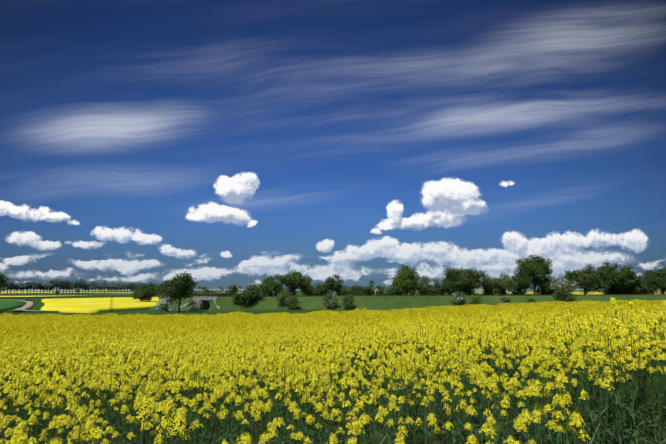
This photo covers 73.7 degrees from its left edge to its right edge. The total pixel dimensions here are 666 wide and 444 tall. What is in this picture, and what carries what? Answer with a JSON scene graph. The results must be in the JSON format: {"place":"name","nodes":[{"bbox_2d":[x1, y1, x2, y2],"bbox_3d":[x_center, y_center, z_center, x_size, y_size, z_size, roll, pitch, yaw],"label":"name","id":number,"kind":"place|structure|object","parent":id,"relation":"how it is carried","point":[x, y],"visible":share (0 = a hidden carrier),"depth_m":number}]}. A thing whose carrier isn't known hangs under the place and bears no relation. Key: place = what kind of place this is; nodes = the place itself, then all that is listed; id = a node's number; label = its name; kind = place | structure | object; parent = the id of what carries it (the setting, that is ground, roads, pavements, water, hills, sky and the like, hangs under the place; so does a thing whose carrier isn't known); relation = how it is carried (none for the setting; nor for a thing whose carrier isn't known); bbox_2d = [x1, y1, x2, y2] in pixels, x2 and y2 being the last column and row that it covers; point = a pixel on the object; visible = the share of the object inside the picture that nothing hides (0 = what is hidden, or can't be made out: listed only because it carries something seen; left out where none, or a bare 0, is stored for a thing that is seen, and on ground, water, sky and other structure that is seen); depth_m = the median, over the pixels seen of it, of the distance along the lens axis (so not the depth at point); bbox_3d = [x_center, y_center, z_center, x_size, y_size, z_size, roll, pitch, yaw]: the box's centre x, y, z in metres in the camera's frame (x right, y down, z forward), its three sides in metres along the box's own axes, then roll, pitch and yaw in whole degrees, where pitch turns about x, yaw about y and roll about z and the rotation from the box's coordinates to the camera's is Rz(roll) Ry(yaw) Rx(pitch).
{"place":"outdoors","nodes":[
{"label":"outdoors","id":0,"kind":"place"},
{"bbox_2d":[0,299,29,310],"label":"green field","id":1,"kind":"structure","parent":0,"point":[7,304],"depth_m":195.40},
{"bbox_2d":[15,300,44,310],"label":"dirt track","id":2,"kind":"structure","parent":0,"point":[28,305],"depth_m":150.50},
{"bbox_2d":[0,295,92,296],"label":"rape field","id":3,"kind":"structure","parent":0,"point":[23,296],"depth_m":404.28},
{"bbox_2d":[41,297,160,312],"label":"rape field","id":4,"kind":"structure","parent":0,"point":[89,305],"depth_m":155.34},
{"bbox_2d":[0,292,240,292],"bbox_3d":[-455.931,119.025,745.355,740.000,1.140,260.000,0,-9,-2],"label":"rape field","id":5,"kind":"structure","parent":0,"point":[75,292],"depth_m":816.32},
{"bbox_2d":[148,297,209,310],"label":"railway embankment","id":6,"kind":"structure","parent":0,"point":[184,302],"depth_m":142.78},
{"bbox_2d":[154,279,168,295],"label":"tree","id":7,"kind":"object","parent":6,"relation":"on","point":[158,290],"visible":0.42,"depth_m":174.00},
{"bbox_2d":[156,295,177,311],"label":"hawthorn bush","id":8,"kind":"object","parent":6,"relation":"on","point":[165,301],"visible":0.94,"depth_m":124.54},
{"bbox_2d":[158,271,197,311],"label":"tree","id":9,"kind":"object","parent":6,"relation":"on","point":[180,287],"visible":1,"depth_m":122.67},
{"bbox_2d":[188,297,203,310],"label":"hawthorn bush","id":10,"kind":"object","parent":6,"relation":"on","point":[196,303],"visible":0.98,"depth_m":133.07},
{"bbox_2d":[284,295,301,309],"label":"bush","id":11,"kind":"object","parent":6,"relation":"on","point":[292,301],"visible":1,"depth_m":134.48},
{"bbox_2d":[340,295,350,308],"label":"bush","id":12,"kind":"object","parent":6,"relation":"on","point":[346,302],"visible":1,"depth_m":134.52},
{"bbox_2d":[339,285,351,295],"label":"bush","id":13,"kind":"object","parent":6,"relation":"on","point":[344,290],"visible":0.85,"depth_m":150.74},
{"bbox_2d":[354,285,369,295],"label":"bush","id":14,"kind":"object","parent":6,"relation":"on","point":[359,287],"visible":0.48,"depth_m":150.13},
{"bbox_2d":[439,280,462,293],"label":"tree","id":15,"kind":"object","parent":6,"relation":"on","point":[448,287],"visible":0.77,"depth_m":145.56},
{"bbox_2d":[450,291,467,305],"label":"hawthorn bush","id":16,"kind":"object","parent":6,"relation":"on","point":[457,297],"visible":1,"depth_m":134.28},
{"bbox_2d":[441,267,492,293],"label":"tree","id":17,"kind":"object","parent":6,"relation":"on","point":[469,278],"visible":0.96,"depth_m":146.01},
{"bbox_2d":[465,288,478,294],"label":"bush","id":18,"kind":"object","parent":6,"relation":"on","point":[470,291],"visible":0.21,"depth_m":148.65},
{"bbox_2d":[469,294,482,304],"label":"bush","id":19,"kind":"object","parent":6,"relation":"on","point":[475,301],"visible":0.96,"depth_m":134.31},
{"bbox_2d":[482,286,495,294],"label":"bush","id":20,"kind":"object","parent":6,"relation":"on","point":[484,291],"visible":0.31,"depth_m":148.29},
{"bbox_2d":[481,277,500,294],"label":"tree","id":21,"kind":"object","parent":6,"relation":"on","point":[489,286],"visible":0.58,"depth_m":145.77},
{"bbox_2d":[484,286,504,294],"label":"bush","id":22,"kind":"object","parent":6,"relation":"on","point":[499,289],"visible":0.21,"depth_m":145.86},
{"bbox_2d":[500,297,510,302],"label":"bush","id":23,"kind":"object","parent":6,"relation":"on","point":[504,299],"visible":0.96,"depth_m":134.94},
{"bbox_2d":[493,271,519,294],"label":"tree","id":24,"kind":"object","parent":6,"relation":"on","point":[507,282],"visible":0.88,"depth_m":144.16},
{"bbox_2d":[511,278,526,294],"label":"bush","id":25,"kind":"object","parent":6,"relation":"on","point":[518,292],"visible":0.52,"depth_m":146.60},
{"bbox_2d":[512,274,532,294],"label":"tree","id":26,"kind":"object","parent":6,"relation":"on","point":[525,281],"visible":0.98,"depth_m":143.45},
{"bbox_2d":[513,255,552,294],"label":"tree","id":27,"kind":"object","parent":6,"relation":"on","point":[537,271],"visible":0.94,"depth_m":144.20},
{"bbox_2d":[533,284,550,294],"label":"bush","id":28,"kind":"object","parent":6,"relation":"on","point":[538,290],"visible":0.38,"depth_m":145.78},
{"bbox_2d":[536,278,554,294],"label":"bush","id":29,"kind":"object","parent":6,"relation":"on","point":[547,287],"visible":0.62,"depth_m":143.92},
{"bbox_2d":[547,276,578,294],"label":"hawthorn bush","id":30,"kind":"object","parent":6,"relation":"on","point":[562,283],"visible":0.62,"depth_m":140.46},
{"bbox_2d":[553,285,575,301],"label":"bush","id":31,"kind":"object","parent":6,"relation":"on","point":[563,291],"visible":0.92,"depth_m":133.76},
{"bbox_2d":[568,294,577,301],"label":"bush","id":32,"kind":"object","parent":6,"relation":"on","point":[571,298],"visible":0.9,"depth_m":132.39},
{"bbox_2d":[561,264,610,294],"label":"tree","id":33,"kind":"object","parent":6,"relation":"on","point":[589,277],"visible":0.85,"depth_m":142.86},
{"bbox_2d":[592,260,619,293],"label":"tree","id":34,"kind":"object","parent":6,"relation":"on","point":[606,280],"visible":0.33,"depth_m":144.59},
{"bbox_2d":[605,262,643,293],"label":"tree","id":35,"kind":"object","parent":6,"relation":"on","point":[626,275],"visible":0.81,"depth_m":141.53},
{"bbox_2d":[625,283,644,293],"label":"bush","id":36,"kind":"object","parent":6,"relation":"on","point":[634,289],"visible":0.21,"depth_m":142.59},
{"bbox_2d":[624,280,646,293],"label":"bush","id":37,"kind":"object","parent":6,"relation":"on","point":[640,287],"visible":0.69,"depth_m":141.50},
{"bbox_2d":[636,280,658,293],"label":"bush","id":38,"kind":"object","parent":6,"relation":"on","point":[650,289],"visible":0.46,"depth_m":141.68},
{"bbox_2d":[634,265,665,293],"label":"tree","id":39,"kind":"object","parent":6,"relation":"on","point":[658,278],"visible":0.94,"depth_m":141.92},
{"bbox_2d":[180,293,225,309],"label":"railway bridge","id":40,"kind":"structure","parent":0,"point":[204,299],"depth_m":144.22},
{"bbox_2d":[0,289,665,443],"bbox_3d":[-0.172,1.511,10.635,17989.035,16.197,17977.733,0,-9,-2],"label":"ground","id":41,"kind":"structure","parent":0,"point":[38,304],"depth_m":9.13},
{"bbox_2d":[0,269,9,288],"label":"tree","id":42,"kind":"object","parent":41,"relation":"on","point":[2,282],"visible":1,"depth_m":120.80},
{"bbox_2d":[5,280,13,293],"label":"avenue tree","id":43,"kind":"object","parent":41,"relation":"on","point":[10,283],"visible":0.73,"depth_m":581.81},
{"bbox_2d":[9,280,16,293],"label":"avenue tree","id":44,"kind":"object","parent":41,"relation":"on","point":[12,287],"visible":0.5,"depth_m":585.61},
{"bbox_2d":[13,283,23,290],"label":"avenue tree","id":45,"kind":"object","parent":41,"relation":"on","point":[19,286],"visible":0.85,"depth_m":592.13},
{"bbox_2d":[23,281,30,290],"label":"avenue tree","id":46,"kind":"object","parent":41,"relation":"on","point":[25,286],"visible":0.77,"depth_m":603.10},
{"bbox_2d":[25,281,36,292],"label":"avenue tree","id":47,"kind":"object","parent":41,"relation":"on","point":[32,283],"visible":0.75,"depth_m":606.60},
{"bbox_2d":[32,281,40,293],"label":"avenue tree","id":48,"kind":"object","parent":41,"relation":"on","point":[34,286],"visible":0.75,"depth_m":609.85},
{"bbox_2d":[44,283,51,293],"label":"avenue tree","id":49,"kind":"object","parent":41,"relation":"on","point":[48,287],"visible":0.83,"depth_m":624.92},
{"bbox_2d":[49,278,58,293],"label":"avenue tree","id":50,"kind":"object","parent":41,"relation":"on","point":[53,281],"visible":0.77,"depth_m":630.67},
{"bbox_2d":[52,278,62,288],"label":"avenue tree","id":51,"kind":"object","parent":41,"relation":"on","point":[59,285],"visible":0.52,"depth_m":636.08},
{"bbox_2d":[59,279,70,293],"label":"avenue tree","id":52,"kind":"object","parent":41,"relation":"on","point":[66,281],"visible":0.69,"depth_m":642.82},
{"bbox_2d":[63,282,71,293],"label":"avenue tree","id":53,"kind":"object","parent":41,"relation":"on","point":[66,286],"visible":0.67,"depth_m":646.06},
{"bbox_2d":[74,281,80,293],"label":"avenue tree","id":54,"kind":"object","parent":41,"relation":"on","point":[77,285],"visible":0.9,"depth_m":656.95},
{"bbox_2d":[76,279,86,288],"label":"avenue tree","id":55,"kind":"object","parent":41,"relation":"on","point":[81,281],"visible":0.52,"depth_m":660.85},
{"bbox_2d":[89,281,95,292],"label":"avenue tree","id":56,"kind":"object","parent":41,"relation":"on","point":[92,284],"visible":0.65,"depth_m":675.64},
{"bbox_2d":[95,282,104,289],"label":"avenue tree","id":57,"kind":"object","parent":41,"relation":"on","point":[100,284],"visible":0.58,"depth_m":681.50},
{"bbox_2d":[115,283,125,289],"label":"avenue tree","id":58,"kind":"object","parent":41,"relation":"on","point":[121,286],"visible":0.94,"depth_m":706.62},
{"bbox_2d":[130,287,151,300],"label":"bush","id":59,"kind":"object","parent":41,"relation":"on","point":[134,294],"visible":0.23,"depth_m":185.09},
{"bbox_2d":[137,282,160,301],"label":"tree","id":60,"kind":"object","parent":41,"relation":"on","point":[149,291],"visible":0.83,"depth_m":180.65},
{"bbox_2d":[158,293,170,300],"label":"bush","id":61,"kind":"object","parent":41,"relation":"on","point":[162,295],"visible":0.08,"depth_m":159.70},
{"bbox_2d":[193,290,210,295],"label":"bush","id":62,"kind":"object","parent":41,"relation":"on","point":[200,293],"visible":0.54,"depth_m":155.87},
{"bbox_2d":[210,289,226,300],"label":"bush","id":63,"kind":"object","parent":41,"relation":"on","point":[217,293],"visible":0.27,"depth_m":175.84},
{"bbox_2d":[226,285,238,294],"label":"tree","id":64,"kind":"object","parent":41,"relation":"on","point":[233,289],"visible":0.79,"depth_m":155.13},
{"bbox_2d":[232,291,245,304],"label":"bush","id":65,"kind":"object","parent":41,"relation":"on","point":[235,298],"visible":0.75,"depth_m":140.38},
{"bbox_2d":[237,285,264,303],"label":"bush","id":66,"kind":"object","parent":41,"relation":"on","point":[251,294],"visible":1,"depth_m":140.38},
{"bbox_2d":[255,282,274,296],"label":"tree","id":67,"kind":"object","parent":41,"relation":"on","point":[264,289],"visible":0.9,"depth_m":144.39},
{"bbox_2d":[260,274,282,295],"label":"tree","id":68,"kind":"object","parent":41,"relation":"on","point":[269,281],"visible":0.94,"depth_m":151.65},
{"bbox_2d":[270,286,284,295],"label":"bush","id":69,"kind":"object","parent":41,"relation":"on","point":[275,293],"visible":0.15,"depth_m":153.21},
{"bbox_2d":[274,289,291,306],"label":"bush","id":70,"kind":"object","parent":41,"relation":"on","point":[283,295],"visible":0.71,"depth_m":138.34},
{"bbox_2d":[285,286,297,295],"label":"bush","id":71,"kind":"object","parent":41,"relation":"on","point":[288,291],"visible":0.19,"depth_m":157.43},
{"bbox_2d":[276,269,311,295],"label":"tree","id":72,"kind":"object","parent":41,"relation":"on","point":[293,281],"visible":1,"depth_m":149.41},
{"bbox_2d":[300,285,316,295],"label":"tree","id":73,"kind":"object","parent":41,"relation":"on","point":[308,289],"visible":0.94,"depth_m":151.69},
{"bbox_2d":[313,282,323,295],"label":"bush","id":74,"kind":"object","parent":41,"relation":"on","point":[318,288],"visible":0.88,"depth_m":150.14},
{"bbox_2d":[311,288,329,295],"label":"bush","id":75,"kind":"object","parent":41,"relation":"on","point":[324,292],"visible":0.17,"depth_m":152.17},
{"bbox_2d":[322,290,340,308],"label":"hawthorn bush","id":76,"kind":"object","parent":41,"relation":"on","point":[329,298],"visible":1,"depth_m":135.86},
{"bbox_2d":[322,273,343,293],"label":"tree","id":77,"kind":"object","parent":41,"relation":"on","point":[331,284],"visible":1,"depth_m":150.50},
{"bbox_2d":[393,263,421,294],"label":"birch tree","id":78,"kind":"object","parent":41,"relation":"on","point":[407,272],"visible":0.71,"depth_m":147.81},
{"bbox_2d":[0,0,665,288],"label":"sky","id":79,"kind":"structure","parent":0,"point":[224,143]},
{"bbox_2d":[186,294,665,297],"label":"railway track","id":80,"kind":"structure","parent":0,"point":[450,295],"depth_m":141.78},
{"bbox_2d":[208,295,665,310],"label":"railway embankment","id":81,"kind":"structure","parent":0,"point":[361,302],"depth_m":137.38},
{"bbox_2d":[348,294,355,306],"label":"bush","id":82,"kind":"object","parent":81,"relation":"on","point":[351,297],"visible":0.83,"depth_m":135.60},
{"bbox_2d":[348,284,359,295],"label":"poplar tree","id":83,"kind":"object","parent":81,"relation":"on","point":[353,287],"visible":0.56,"depth_m":151.20},
{"bbox_2d":[364,279,374,294],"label":"poplar tree","id":84,"kind":"object","parent":81,"relation":"on","point":[370,291],"visible":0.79,"depth_m":150.97},
{"bbox_2d":[374,285,387,294],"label":"bush","id":85,"kind":"object","parent":81,"relation":"on","point":[379,291],"visible":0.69,"depth_m":148.51},
{"bbox_2d":[385,284,397,294],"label":"bush","id":86,"kind":"object","parent":81,"relation":"on","point":[390,291],"visible":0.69,"depth_m":148.89},
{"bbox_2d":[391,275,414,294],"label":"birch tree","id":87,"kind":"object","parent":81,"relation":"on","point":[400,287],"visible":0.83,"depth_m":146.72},
{"bbox_2d":[417,275,432,294],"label":"tree","id":88,"kind":"object","parent":81,"relation":"on","point":[424,289],"visible":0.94,"depth_m":149.29},
{"bbox_2d":[427,285,444,294],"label":"bush","id":89,"kind":"object","parent":81,"relation":"on","point":[433,292],"visible":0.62,"depth_m":147.79},
{"bbox_2d":[431,277,441,294],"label":"tree","id":90,"kind":"object","parent":81,"relation":"on","point":[436,284],"visible":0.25,"depth_m":148.80}
]}

